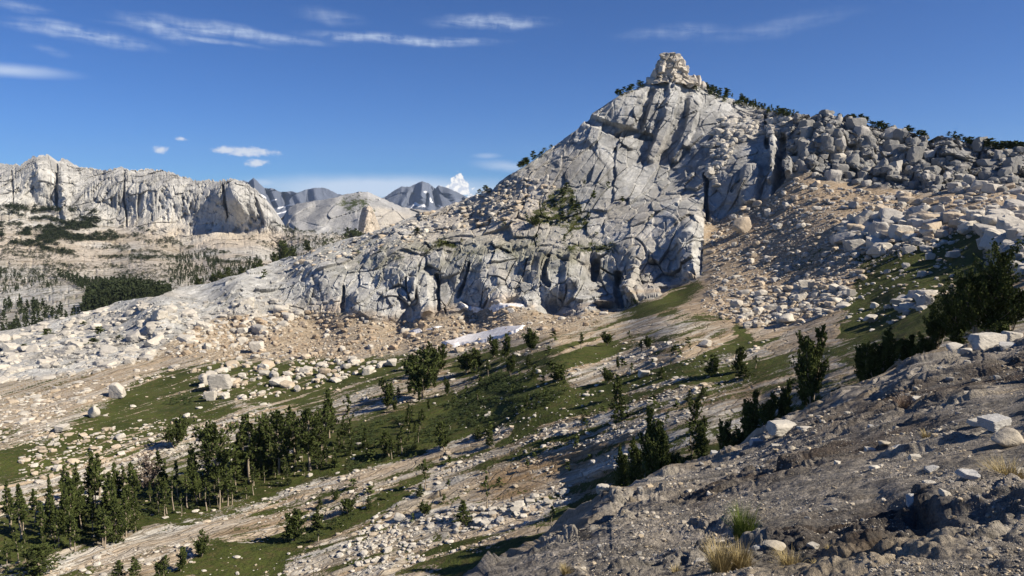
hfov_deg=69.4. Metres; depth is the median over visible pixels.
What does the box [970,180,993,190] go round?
boulder
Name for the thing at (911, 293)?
boulder
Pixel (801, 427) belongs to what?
rock
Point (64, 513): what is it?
pine tree
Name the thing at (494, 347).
pine tree
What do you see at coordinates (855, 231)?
boulder
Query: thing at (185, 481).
pine tree
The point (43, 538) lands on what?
pine tree
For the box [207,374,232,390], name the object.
boulder
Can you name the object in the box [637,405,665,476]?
pine tree
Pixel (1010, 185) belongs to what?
boulder
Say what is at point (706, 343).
boulder
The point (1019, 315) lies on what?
pine tree
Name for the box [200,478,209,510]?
pine tree
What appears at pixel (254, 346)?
boulder
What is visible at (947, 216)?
boulder
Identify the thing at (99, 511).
pine tree
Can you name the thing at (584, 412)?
pine tree
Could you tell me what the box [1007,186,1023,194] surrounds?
boulder
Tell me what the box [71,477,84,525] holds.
pine tree
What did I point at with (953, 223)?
boulder
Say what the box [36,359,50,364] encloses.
boulder
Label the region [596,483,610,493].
boulder
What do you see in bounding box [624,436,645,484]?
pine tree
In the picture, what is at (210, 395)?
boulder
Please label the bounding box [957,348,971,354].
rock
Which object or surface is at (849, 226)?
boulder
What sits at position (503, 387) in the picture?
willow undergrowth
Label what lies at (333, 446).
pine tree
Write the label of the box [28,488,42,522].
pine tree
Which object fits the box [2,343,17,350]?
boulder
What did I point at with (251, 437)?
pine tree
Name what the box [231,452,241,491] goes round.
pine tree
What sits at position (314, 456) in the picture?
pine tree
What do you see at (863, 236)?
boulder
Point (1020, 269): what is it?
boulder
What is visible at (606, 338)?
pine tree
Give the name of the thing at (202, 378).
boulder
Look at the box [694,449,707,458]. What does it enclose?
pine tree
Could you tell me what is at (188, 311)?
boulder
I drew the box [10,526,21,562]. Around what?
pine tree
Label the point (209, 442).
pine tree
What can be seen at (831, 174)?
boulder
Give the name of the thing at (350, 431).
pine tree
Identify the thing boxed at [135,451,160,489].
tree
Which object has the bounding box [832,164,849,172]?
boulder
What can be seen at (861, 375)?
pine tree
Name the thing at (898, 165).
boulder
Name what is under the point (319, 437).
pine tree
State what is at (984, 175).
boulder
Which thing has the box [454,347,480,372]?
pine tree
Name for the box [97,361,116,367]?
boulder
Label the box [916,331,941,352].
pine tree
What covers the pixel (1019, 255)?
boulder
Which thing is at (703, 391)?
pine tree
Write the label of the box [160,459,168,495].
pine tree
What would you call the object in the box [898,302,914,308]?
boulder
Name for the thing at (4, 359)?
boulder
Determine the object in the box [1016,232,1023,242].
boulder
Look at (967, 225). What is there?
boulder
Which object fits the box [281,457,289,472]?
pine tree
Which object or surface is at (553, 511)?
pine tree
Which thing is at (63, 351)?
boulder
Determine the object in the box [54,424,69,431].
boulder
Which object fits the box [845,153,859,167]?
boulder
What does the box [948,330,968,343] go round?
pine tree
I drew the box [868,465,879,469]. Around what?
rock
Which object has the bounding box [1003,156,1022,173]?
boulder
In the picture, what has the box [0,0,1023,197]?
sky
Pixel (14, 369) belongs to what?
boulder
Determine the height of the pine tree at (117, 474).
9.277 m
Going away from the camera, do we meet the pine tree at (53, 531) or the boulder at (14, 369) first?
the pine tree at (53, 531)
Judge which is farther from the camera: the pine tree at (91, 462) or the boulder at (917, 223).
the boulder at (917, 223)
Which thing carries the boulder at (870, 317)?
on the hillside terrain at (640, 257)
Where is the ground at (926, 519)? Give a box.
[463,329,1023,575]
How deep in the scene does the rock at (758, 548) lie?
5.51 m
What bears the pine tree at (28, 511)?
on the hillside terrain at (640, 257)
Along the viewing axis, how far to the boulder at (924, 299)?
109.44 m
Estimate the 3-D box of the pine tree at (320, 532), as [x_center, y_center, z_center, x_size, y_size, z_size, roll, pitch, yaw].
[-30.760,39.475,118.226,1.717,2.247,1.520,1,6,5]
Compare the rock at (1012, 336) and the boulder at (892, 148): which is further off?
the boulder at (892, 148)
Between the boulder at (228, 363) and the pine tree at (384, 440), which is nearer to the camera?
the pine tree at (384, 440)
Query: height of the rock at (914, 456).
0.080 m
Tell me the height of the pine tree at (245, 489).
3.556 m
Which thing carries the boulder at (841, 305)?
on the hillside terrain at (640, 257)
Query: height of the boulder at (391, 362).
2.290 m
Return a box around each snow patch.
[409,328,421,333]
[441,325,524,346]
[461,303,482,312]
[488,303,524,311]
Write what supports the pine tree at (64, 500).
on the hillside terrain at (640, 257)
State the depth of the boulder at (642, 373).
136.92 m
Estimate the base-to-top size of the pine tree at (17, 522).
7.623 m
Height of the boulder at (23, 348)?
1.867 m
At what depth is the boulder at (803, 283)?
176.11 m
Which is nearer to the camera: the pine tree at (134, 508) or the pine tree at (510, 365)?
the pine tree at (134, 508)
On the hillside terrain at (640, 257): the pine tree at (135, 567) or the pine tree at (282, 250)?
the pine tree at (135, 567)
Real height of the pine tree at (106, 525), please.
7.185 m
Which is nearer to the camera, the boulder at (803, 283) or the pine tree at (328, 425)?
the pine tree at (328, 425)
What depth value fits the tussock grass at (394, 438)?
143.28 m
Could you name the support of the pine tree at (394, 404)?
on the hillside terrain at (640, 257)
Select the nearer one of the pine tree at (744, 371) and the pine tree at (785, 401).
the pine tree at (785, 401)
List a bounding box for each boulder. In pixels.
[0,335,10,342]
[0,364,9,368]
[0,376,9,383]
[1,355,11,361]
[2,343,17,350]
[7,353,18,359]
[7,366,24,372]
[17,345,30,350]
[18,332,32,335]
[25,343,39,351]
[33,375,55,380]
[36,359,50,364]
[41,334,57,341]
[52,464,62,471]
[54,349,72,353]
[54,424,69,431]
[60,329,73,335]
[60,338,74,345]
[70,341,83,347]
[76,314,88,317]
[88,406,99,417]
[94,307,109,312]
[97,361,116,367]
[99,344,117,353]
[103,324,113,327]
[109,382,125,398]
[115,433,125,439]
[122,346,138,350]
[126,330,139,341]
[137,354,152,359]
[144,334,163,346]
[151,310,166,320]
[177,334,195,341]
[182,308,196,314]
[196,321,212,329]
[198,374,209,385]
[203,390,216,400]
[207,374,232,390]
[224,360,239,367]
[237,327,250,333]
[239,297,254,307]
[249,341,263,351]
[250,324,265,334]
[261,359,274,368]
[269,377,286,385]
[273,305,288,313]
[276,376,291,380]
[279,380,294,387]
[281,312,293,320]
[300,366,312,371]
[362,365,374,374]
[385,358,396,365]
[393,512,404,520]
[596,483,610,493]
[637,370,649,377]
[699,339,711,346]
[732,216,751,233]
[779,313,794,322]
[790,156,799,163]
[793,164,798,171]
[794,293,808,301]
[795,159,808,172]
[797,139,812,158]
[798,119,814,127]
[798,280,814,289]
[800,126,812,138]
[808,282,819,287]
[819,109,834,116]
[820,135,833,148]
[820,145,836,152]
[824,169,841,180]
[827,297,841,302]
[829,232,857,244]
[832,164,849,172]
[834,154,846,159]
[835,301,850,308]
[841,219,853,225]
[843,239,865,250]
[845,117,866,129]
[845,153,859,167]
[847,214,854,220]
[847,223,860,230]
[847,289,855,295]
[850,230,860,233]
[851,178,862,184]
[852,210,874,222]
[852,224,864,230]
[852,234,865,240]
[853,125,870,146]
[855,215,868,224]
[856,140,876,148]
[862,134,875,143]
[863,314,877,321]
[865,235,882,246]
[866,243,892,254]
[868,222,888,235]
[870,211,880,218]
[872,247,886,257]
[873,232,886,239]
[873,244,886,257]
[875,203,889,211]
[877,208,904,219]
[879,231,888,236]
[881,218,896,225]
[882,140,899,147]
[883,127,895,139]
[884,144,904,157]
[887,224,913,238]
[888,160,902,174]
[888,239,899,243]
[889,157,898,162]
[890,298,904,305]
[891,214,905,223]
[892,128,908,143]
[892,294,906,304]
[894,231,902,237]
[896,192,911,198]
[897,196,915,204]
[898,219,906,224]
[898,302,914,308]
[900,245,916,253]
[904,211,931,220]
[906,146,924,161]
[906,209,912,214]
[906,217,924,226]
[908,205,929,212]
[908,290,915,298]
[912,220,924,227]
[913,293,920,300]
[915,290,937,296]
[916,213,939,219]
[916,294,934,305]
[919,228,935,233]
[920,198,934,203]
[921,221,941,236]
[923,218,940,223]
[925,166,940,172]
[925,252,935,259]
[930,204,944,212]
[931,157,946,165]
[938,196,953,202]
[939,209,960,220]
[942,212,963,223]
[945,251,960,257]
[947,182,961,192]
[947,219,966,227]
[955,206,968,213]
[958,220,978,230]
[963,174,977,184]
[966,210,984,220]
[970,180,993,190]
[972,136,987,152]
[972,223,995,236]
[976,159,998,166]
[976,237,983,249]
[978,170,997,180]
[979,229,1006,249]
[980,228,1005,240]
[981,183,1002,193]
[981,214,1008,225]
[987,209,1014,215]
[996,215,1023,229]
[998,204,1018,209]
[999,242,1015,251]
[1001,239,1017,247]
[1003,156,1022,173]
[1003,199,1023,209]
[1004,183,1014,189]
[1005,207,1017,210]
[1005,227,1023,240]
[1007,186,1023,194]
[1007,252,1023,259]
[1010,223,1023,228]
[1012,146,1023,153]
[1012,210,1023,213]
[1014,266,1023,273]
[1016,193,1023,200]
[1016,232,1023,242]
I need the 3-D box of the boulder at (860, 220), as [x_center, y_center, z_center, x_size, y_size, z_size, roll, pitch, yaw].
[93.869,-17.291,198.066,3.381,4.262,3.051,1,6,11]
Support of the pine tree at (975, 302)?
on the hillside terrain at (640, 257)
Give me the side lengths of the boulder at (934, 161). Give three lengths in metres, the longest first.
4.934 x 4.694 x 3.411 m
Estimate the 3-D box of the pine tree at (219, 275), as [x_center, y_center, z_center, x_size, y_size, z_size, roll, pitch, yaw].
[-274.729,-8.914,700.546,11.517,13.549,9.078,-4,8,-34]
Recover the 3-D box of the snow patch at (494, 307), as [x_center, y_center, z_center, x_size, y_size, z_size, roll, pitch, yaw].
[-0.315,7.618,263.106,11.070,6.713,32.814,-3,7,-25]
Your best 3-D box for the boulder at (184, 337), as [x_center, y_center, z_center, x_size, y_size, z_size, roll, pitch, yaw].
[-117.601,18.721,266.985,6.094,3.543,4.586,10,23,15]
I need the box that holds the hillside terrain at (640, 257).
[0,81,1023,575]
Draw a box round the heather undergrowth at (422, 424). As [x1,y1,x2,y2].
[0,246,975,573]
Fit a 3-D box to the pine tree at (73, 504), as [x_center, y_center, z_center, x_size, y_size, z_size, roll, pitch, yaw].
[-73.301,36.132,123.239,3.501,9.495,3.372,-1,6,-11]
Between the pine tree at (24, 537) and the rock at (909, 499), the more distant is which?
the pine tree at (24, 537)
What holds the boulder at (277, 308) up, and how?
on the hillside terrain at (640, 257)
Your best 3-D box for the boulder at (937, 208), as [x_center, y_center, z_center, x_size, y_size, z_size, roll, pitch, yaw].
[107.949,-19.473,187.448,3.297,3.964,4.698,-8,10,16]
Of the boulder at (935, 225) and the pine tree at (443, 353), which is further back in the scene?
the pine tree at (443, 353)
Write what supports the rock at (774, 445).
on the ground at (926, 519)
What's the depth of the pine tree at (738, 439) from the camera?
85.75 m
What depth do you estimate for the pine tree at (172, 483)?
133.55 m
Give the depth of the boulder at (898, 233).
173.67 m
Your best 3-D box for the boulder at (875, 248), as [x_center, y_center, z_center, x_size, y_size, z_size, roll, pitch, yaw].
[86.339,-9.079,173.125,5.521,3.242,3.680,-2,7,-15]
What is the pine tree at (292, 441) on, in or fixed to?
on the hillside terrain at (640, 257)
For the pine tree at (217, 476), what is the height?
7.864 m
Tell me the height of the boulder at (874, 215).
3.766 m
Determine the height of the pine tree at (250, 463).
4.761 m
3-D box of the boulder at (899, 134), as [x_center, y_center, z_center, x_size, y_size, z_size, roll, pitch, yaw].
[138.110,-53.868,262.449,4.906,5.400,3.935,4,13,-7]
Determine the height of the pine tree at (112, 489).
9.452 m
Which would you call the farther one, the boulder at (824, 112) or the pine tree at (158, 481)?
the boulder at (824, 112)
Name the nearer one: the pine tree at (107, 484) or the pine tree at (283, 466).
the pine tree at (107, 484)
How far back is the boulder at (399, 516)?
119.42 m
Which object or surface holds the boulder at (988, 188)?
on the hillside terrain at (640, 257)
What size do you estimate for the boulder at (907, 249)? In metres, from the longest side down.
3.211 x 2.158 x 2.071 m
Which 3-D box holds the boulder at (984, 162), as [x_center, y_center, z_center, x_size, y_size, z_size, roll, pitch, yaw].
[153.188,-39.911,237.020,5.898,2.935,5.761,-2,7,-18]
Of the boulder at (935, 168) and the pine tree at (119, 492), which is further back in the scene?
the boulder at (935, 168)
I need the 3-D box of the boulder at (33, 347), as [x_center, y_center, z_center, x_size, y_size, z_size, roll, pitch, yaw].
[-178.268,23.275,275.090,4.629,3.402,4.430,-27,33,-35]
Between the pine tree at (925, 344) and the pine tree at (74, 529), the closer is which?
the pine tree at (925, 344)
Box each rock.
[693,557,703,564]
[749,438,763,445]
[751,545,762,550]
[762,540,785,549]
[766,419,796,436]
[771,443,778,447]
[796,426,810,429]
[806,541,819,548]
[864,446,876,451]
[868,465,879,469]
[878,440,890,445]
[906,493,913,506]
[908,454,920,459]
[922,480,935,483]
[923,465,938,472]
[938,488,950,496]
[946,342,962,350]
[955,468,980,479]
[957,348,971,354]
[966,418,979,426]
[968,332,1006,350]
[977,413,1011,432]
[991,427,1023,446]
[999,341,1016,350]
[1001,331,1022,341]
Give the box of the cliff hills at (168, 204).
[0,154,366,330]
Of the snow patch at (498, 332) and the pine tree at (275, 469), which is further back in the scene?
the snow patch at (498, 332)
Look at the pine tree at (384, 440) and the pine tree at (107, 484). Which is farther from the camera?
the pine tree at (384, 440)
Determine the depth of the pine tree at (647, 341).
156.68 m
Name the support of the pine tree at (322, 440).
on the hillside terrain at (640, 257)
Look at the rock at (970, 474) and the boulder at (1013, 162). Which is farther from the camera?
the boulder at (1013, 162)
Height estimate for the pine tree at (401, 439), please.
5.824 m
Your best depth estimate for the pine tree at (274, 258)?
873.07 m
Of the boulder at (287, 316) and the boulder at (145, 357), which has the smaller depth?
the boulder at (145, 357)
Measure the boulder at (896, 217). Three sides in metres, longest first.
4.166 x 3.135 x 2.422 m
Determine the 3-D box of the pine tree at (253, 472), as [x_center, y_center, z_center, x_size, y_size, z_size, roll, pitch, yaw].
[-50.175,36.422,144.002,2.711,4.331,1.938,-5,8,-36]
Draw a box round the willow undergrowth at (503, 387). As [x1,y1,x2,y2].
[44,348,589,573]
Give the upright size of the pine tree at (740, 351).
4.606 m
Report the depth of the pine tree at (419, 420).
155.13 m
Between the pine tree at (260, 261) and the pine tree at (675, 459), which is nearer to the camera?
the pine tree at (675, 459)
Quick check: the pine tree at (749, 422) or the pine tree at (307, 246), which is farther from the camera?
the pine tree at (307, 246)
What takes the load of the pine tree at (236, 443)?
on the hillside terrain at (640, 257)
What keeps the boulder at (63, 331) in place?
on the hillside terrain at (640, 257)
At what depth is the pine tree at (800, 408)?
78.50 m
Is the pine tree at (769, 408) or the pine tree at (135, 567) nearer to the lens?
the pine tree at (769, 408)
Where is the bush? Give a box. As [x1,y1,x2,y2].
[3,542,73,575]
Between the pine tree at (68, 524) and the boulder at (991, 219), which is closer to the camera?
the pine tree at (68, 524)
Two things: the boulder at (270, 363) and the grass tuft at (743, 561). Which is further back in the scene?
the boulder at (270, 363)
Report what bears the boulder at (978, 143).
on the hillside terrain at (640, 257)
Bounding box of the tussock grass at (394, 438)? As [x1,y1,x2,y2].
[2,250,973,574]
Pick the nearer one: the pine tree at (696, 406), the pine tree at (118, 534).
the pine tree at (696, 406)
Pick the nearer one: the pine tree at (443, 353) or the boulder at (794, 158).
the pine tree at (443, 353)
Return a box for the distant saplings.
[21,73,1023,527]
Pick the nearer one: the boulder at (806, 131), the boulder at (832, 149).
the boulder at (832, 149)
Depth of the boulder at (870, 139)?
259.98 m
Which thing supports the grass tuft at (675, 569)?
on the ground at (926, 519)
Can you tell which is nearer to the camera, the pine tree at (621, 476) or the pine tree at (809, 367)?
the pine tree at (809, 367)
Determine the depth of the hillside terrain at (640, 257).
202.49 m
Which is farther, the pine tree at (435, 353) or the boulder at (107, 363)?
the boulder at (107, 363)
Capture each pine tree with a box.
[0,480,13,527]
[1,538,12,568]
[5,487,14,524]
[7,483,29,538]
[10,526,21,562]
[13,495,29,533]
[20,489,30,532]
[20,531,28,546]
[20,540,25,562]
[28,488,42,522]
[32,501,48,542]
[38,492,58,537]
[38,529,46,545]
[44,475,56,511]
[48,508,60,538]
[50,509,63,546]
[50,516,55,541]
[56,482,70,536]
[57,465,65,491]
[59,490,67,531]
[60,471,77,498]
[62,507,77,547]
[65,478,82,515]
[67,517,81,550]
[71,462,91,510]
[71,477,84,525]
[74,491,87,529]
[81,450,102,502]
[83,467,92,490]
[85,489,95,509]
[86,467,101,508]
[87,497,97,530]
[94,453,105,495]
[95,516,106,546]
[96,508,105,545]
[97,506,112,548]
[100,486,108,512]
[101,472,116,522]
[106,483,119,533]
[106,491,126,543]
[108,560,127,575]
[110,462,123,493]
[112,474,120,497]
[116,506,130,538]
[119,465,127,490]
[120,490,133,536]
[121,461,141,505]
[124,485,131,519]
[126,467,140,486]
[127,488,141,532]
[127,556,141,575]
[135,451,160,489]
[146,482,152,502]
[152,450,162,480]
[153,474,162,498]
[153,486,161,512]
[153,555,170,575]
[158,489,168,515]
[159,414,190,448]
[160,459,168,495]
[160,468,168,488]
[162,476,168,492]
[162,483,169,513]
[166,475,177,509]
[173,460,181,500]
[174,546,187,570]
[176,493,183,514]
[180,472,191,507]
[186,416,240,496]
[186,449,203,502]
[193,529,209,555]
[194,277,202,284]
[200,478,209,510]
[206,483,213,506]
[207,271,221,282]
[208,468,223,509]
[216,272,225,278]
[218,482,225,501]
[221,466,233,505]
[224,267,231,276]
[226,470,236,504]
[228,432,245,473]
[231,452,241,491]
[235,423,245,449]
[237,411,263,481]
[238,266,245,273]
[238,414,244,447]
[241,480,249,498]
[244,458,257,469]
[247,464,259,485]
[250,474,255,494]
[254,409,298,474]
[255,414,269,473]
[258,259,264,266]
[261,436,269,452]
[261,466,267,482]
[269,252,278,262]
[272,463,277,472]
[275,240,288,259]
[275,459,283,472]
[280,508,307,540]
[281,454,292,466]
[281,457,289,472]
[283,411,301,462]
[283,463,291,485]
[284,402,329,470]
[285,246,295,255]
[285,404,292,438]
[291,447,300,466]
[302,240,312,251]
[302,463,306,475]
[309,513,326,528]
[312,443,319,458]
[313,528,323,541]
[315,414,324,449]
[315,496,323,509]
[317,427,326,449]
[318,389,334,414]
[318,448,326,466]
[321,401,335,445]
[326,393,337,437]
[330,413,339,432]
[330,488,338,500]
[331,442,338,454]
[336,429,345,451]
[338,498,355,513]
[340,416,348,443]
[342,394,353,424]
[344,227,359,237]
[345,418,354,436]
[347,437,354,454]
[361,426,370,448]
[365,496,373,508]
[378,376,396,408]
[379,431,395,456]
[386,437,394,459]
[392,397,397,409]
[395,427,407,453]
[400,346,442,398]
[402,403,412,425]
[404,351,421,365]
[407,384,411,393]
[412,419,416,431]
[413,434,417,448]
[415,484,424,496]
[416,411,422,430]
[416,459,432,489]
[416,501,433,515]
[417,386,421,401]
[420,408,428,420]
[424,341,441,365]
[433,421,452,449]
[438,343,447,370]
[443,377,449,394]
[452,500,472,525]
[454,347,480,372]
[470,360,481,378]
[471,349,484,368]
[473,426,483,440]
[480,475,489,507]
[481,424,494,437]
[485,359,491,375]
[485,426,494,445]
[487,334,500,357]
[501,333,510,357]
[504,352,516,375]
[521,327,538,352]
[523,394,529,406]
[524,354,531,365]
[527,214,542,227]
[530,365,537,378]
[545,360,567,381]
[548,506,557,526]
[578,332,585,348]
[580,408,590,429]
[599,331,615,345]
[600,366,615,383]
[608,376,629,420]
[613,374,622,389]
[613,444,629,486]
[616,357,619,368]
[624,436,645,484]
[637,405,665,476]
[638,340,644,351]
[642,335,652,348]
[655,366,666,378]
[656,426,674,469]
[669,452,683,463]
[679,454,695,463]
[684,390,692,401]
[685,396,706,443]
[686,420,710,453]
[693,426,709,455]
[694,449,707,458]
[698,386,708,398]
[701,415,707,425]
[703,354,718,377]
[716,418,732,448]
[726,425,744,446]
[731,346,747,371]
[734,363,753,378]
[739,390,760,438]
[752,355,758,367]
[757,390,780,427]
[776,378,793,416]
[789,323,829,406]
[796,396,818,410]
[853,343,882,381]
[855,325,903,377]
[899,334,917,360]
[906,344,922,356]
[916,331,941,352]
[922,302,949,348]
[931,267,974,333]
[934,235,1023,333]
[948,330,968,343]
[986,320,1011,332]
[996,275,1023,330]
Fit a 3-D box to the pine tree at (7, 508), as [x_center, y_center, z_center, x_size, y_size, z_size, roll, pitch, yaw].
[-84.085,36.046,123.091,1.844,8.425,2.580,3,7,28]
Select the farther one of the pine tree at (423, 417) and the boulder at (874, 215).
the boulder at (874, 215)
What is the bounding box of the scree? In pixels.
[0,113,1023,575]
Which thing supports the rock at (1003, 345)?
on the ground at (926, 519)
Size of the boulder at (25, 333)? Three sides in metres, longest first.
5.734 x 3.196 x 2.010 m
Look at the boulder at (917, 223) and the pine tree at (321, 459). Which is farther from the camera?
the boulder at (917, 223)
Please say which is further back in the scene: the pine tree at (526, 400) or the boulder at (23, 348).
the boulder at (23, 348)
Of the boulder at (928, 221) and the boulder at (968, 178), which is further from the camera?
the boulder at (968, 178)
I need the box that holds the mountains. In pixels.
[243,178,467,217]
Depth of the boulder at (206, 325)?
282.24 m
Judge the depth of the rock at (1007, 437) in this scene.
8.34 m
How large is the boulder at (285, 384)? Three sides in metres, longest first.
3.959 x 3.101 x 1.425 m
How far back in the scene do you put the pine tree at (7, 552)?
110.14 m
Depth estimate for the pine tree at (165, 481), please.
136.59 m
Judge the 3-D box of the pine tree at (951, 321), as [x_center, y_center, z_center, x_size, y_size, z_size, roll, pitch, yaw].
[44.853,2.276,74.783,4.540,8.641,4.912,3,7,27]
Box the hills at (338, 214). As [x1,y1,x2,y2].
[280,192,430,235]
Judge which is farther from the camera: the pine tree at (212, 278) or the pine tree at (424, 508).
the pine tree at (212, 278)
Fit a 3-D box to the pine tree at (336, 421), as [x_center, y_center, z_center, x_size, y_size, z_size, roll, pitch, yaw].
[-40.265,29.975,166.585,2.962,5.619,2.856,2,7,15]
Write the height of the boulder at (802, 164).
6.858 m
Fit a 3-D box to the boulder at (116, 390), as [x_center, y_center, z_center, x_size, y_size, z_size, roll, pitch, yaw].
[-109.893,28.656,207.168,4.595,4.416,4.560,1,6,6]
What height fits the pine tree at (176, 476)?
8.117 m
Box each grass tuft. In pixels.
[559,561,576,574]
[668,563,681,572]
[699,534,750,572]
[721,500,764,540]
[723,537,762,569]
[769,544,806,567]
[892,393,916,408]
[917,428,933,438]
[976,451,1023,478]
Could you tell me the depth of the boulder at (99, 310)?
340.06 m
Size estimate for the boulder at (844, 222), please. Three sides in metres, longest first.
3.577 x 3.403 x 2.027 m
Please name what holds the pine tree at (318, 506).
on the hillside terrain at (640, 257)
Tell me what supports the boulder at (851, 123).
on the hillside terrain at (640, 257)
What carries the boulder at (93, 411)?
on the hillside terrain at (640, 257)
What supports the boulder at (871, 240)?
on the hillside terrain at (640, 257)
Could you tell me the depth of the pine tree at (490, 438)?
136.93 m
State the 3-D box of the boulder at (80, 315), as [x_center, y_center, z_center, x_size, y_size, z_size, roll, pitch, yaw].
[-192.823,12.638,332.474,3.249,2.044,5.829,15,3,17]
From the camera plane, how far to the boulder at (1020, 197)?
174.66 m
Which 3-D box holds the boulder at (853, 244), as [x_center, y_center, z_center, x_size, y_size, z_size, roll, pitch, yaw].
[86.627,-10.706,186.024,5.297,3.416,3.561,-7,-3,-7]
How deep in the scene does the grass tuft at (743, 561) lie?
5.09 m
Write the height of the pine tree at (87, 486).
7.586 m
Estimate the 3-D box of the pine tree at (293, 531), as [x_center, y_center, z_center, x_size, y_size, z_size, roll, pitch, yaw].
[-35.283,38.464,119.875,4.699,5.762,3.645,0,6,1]
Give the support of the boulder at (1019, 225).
on the hillside terrain at (640, 257)
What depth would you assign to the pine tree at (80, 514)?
123.96 m
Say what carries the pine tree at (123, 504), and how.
on the hillside terrain at (640, 257)
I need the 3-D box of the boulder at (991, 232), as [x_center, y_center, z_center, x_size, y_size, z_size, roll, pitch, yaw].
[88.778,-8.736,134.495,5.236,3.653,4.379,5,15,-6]
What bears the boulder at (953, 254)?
on the hillside terrain at (640, 257)
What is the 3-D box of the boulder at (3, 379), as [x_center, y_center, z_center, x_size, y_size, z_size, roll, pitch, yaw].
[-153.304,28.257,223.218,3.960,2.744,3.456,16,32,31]
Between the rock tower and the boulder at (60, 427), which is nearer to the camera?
the boulder at (60, 427)
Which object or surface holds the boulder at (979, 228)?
on the hillside terrain at (640, 257)
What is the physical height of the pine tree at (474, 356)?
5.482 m
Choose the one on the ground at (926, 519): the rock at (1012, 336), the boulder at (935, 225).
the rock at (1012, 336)
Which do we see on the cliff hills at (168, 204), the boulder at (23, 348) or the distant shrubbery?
the distant shrubbery
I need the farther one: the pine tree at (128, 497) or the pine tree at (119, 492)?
the pine tree at (119, 492)
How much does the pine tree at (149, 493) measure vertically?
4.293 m
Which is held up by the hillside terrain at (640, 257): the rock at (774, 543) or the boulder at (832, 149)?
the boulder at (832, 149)
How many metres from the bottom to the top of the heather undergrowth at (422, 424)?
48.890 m
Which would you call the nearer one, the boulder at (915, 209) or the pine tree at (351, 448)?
the pine tree at (351, 448)
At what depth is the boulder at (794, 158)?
265.53 m
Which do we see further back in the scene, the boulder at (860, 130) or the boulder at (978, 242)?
the boulder at (860, 130)
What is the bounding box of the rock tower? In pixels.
[645,52,706,89]
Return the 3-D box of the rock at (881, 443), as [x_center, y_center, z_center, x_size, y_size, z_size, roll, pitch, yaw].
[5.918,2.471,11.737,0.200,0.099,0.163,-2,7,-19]
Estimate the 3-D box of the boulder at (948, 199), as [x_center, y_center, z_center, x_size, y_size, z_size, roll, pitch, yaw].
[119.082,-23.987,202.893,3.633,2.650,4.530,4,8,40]
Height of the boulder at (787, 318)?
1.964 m
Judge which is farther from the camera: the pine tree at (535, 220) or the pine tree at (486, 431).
the pine tree at (535, 220)
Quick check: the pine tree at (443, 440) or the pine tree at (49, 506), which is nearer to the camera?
the pine tree at (49, 506)
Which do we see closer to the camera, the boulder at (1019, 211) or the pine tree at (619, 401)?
the pine tree at (619, 401)
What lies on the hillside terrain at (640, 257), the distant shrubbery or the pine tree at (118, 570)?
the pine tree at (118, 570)
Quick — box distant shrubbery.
[0,182,342,300]
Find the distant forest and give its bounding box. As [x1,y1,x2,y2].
[0,225,346,330]
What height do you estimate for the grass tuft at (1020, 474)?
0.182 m
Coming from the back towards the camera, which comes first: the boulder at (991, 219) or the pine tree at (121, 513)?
the boulder at (991, 219)
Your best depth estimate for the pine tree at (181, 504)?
131.91 m
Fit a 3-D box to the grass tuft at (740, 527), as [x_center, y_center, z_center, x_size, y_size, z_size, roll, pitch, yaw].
[2.003,2.028,6.375,0.435,0.340,0.446,0,6,0]
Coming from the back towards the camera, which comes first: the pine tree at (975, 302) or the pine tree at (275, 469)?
the pine tree at (275, 469)
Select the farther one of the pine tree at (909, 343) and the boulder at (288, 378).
the boulder at (288, 378)
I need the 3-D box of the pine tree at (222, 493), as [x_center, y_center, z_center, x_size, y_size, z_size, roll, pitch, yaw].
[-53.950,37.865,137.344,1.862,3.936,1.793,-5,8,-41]
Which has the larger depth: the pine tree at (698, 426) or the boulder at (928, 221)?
the boulder at (928, 221)
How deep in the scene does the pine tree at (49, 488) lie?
129.88 m
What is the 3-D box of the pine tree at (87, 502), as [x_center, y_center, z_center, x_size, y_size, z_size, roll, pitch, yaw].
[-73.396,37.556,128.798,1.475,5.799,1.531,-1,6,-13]
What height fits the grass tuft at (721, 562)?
0.248 m
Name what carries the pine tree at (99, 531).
on the hillside terrain at (640, 257)
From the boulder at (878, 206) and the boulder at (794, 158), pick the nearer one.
the boulder at (878, 206)
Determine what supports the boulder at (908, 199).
on the hillside terrain at (640, 257)
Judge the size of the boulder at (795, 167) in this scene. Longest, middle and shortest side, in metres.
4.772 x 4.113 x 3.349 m
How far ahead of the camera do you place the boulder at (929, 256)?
152.12 m
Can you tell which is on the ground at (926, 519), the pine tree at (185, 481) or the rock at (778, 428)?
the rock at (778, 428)
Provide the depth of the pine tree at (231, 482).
135.54 m
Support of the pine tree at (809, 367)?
on the hillside terrain at (640, 257)
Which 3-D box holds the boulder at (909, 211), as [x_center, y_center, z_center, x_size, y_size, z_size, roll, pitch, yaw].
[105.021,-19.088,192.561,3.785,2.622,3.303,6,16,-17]
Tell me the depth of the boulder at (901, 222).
184.54 m

